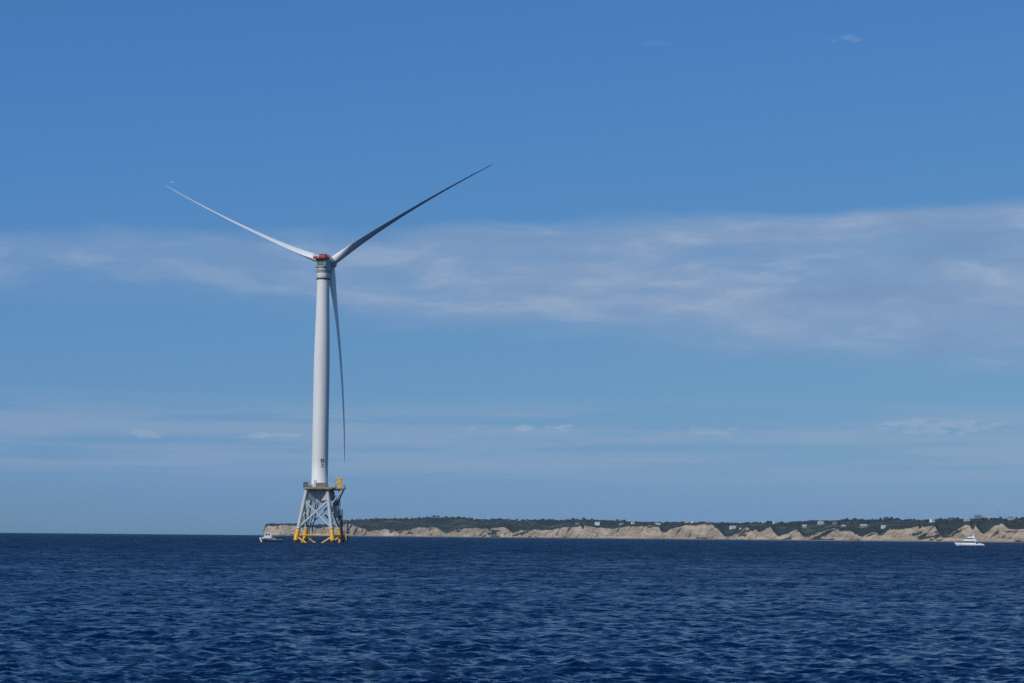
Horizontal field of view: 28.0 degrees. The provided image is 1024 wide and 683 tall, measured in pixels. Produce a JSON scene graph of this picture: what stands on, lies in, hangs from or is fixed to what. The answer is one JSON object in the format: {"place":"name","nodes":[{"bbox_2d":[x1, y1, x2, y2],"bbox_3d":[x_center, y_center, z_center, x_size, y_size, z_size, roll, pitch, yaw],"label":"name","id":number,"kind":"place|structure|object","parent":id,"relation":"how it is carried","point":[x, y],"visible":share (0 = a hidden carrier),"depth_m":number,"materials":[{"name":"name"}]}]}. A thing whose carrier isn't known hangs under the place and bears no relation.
{"place":"outdoors","nodes":[
{"label":"outdoors","id":0,"kind":"place"},
{"bbox_2d":[0,533,1023,682],"bbox_3d":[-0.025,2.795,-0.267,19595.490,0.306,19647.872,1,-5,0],"label":"sea","id":1,"kind":"structure","parent":0,"point":[130,608],"depth_m":77.67,"materials":[{"name":"blue liquid"}]},
{"bbox_2d":[259,531,282,541],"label":"fishing boat","id":2,"kind":"object","parent":1,"relation":"on","point":[266,536],"visible":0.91,"depth_m":757.46,"materials":[{"name":"white paint"}]},
{"bbox_2d":[167,163,494,542],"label":"wind turbine","id":3,"kind":"object","parent":1,"relation":"in","point":[318,490],"visible":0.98,"depth_m":759.21,"materials":[{"name":"grey paint"}]},
{"bbox_2d":[953,532,983,545],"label":"motor yacht","id":4,"kind":"object","parent":1,"relation":"on","point":[969,541],"visible":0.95,"depth_m":1207.99,"materials":[{"name":"white paint"}]},
{"bbox_2d":[0,0,1023,534],"label":"sky","id":5,"kind":"structure","parent":0,"point":[739,261],"materials":[{"name":"blue"}]},
{"bbox_2d":[262,518,1023,542],"bbox_3d":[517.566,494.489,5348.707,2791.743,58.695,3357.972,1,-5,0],"label":"bluff terrain","id":6,"kind":"structure","parent":0,"point":[714,532],"depth_m":4890.61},
{"bbox_2d":[263,517,1023,540],"bbox_3d":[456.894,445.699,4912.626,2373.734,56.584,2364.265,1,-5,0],"label":"coastal scrub","id":7,"kind":"object","parent":6,"relation":"on","point":[801,523],"visible":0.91,"depth_m":4993.46,"materials":[{"name":"green plant"}]}
]}

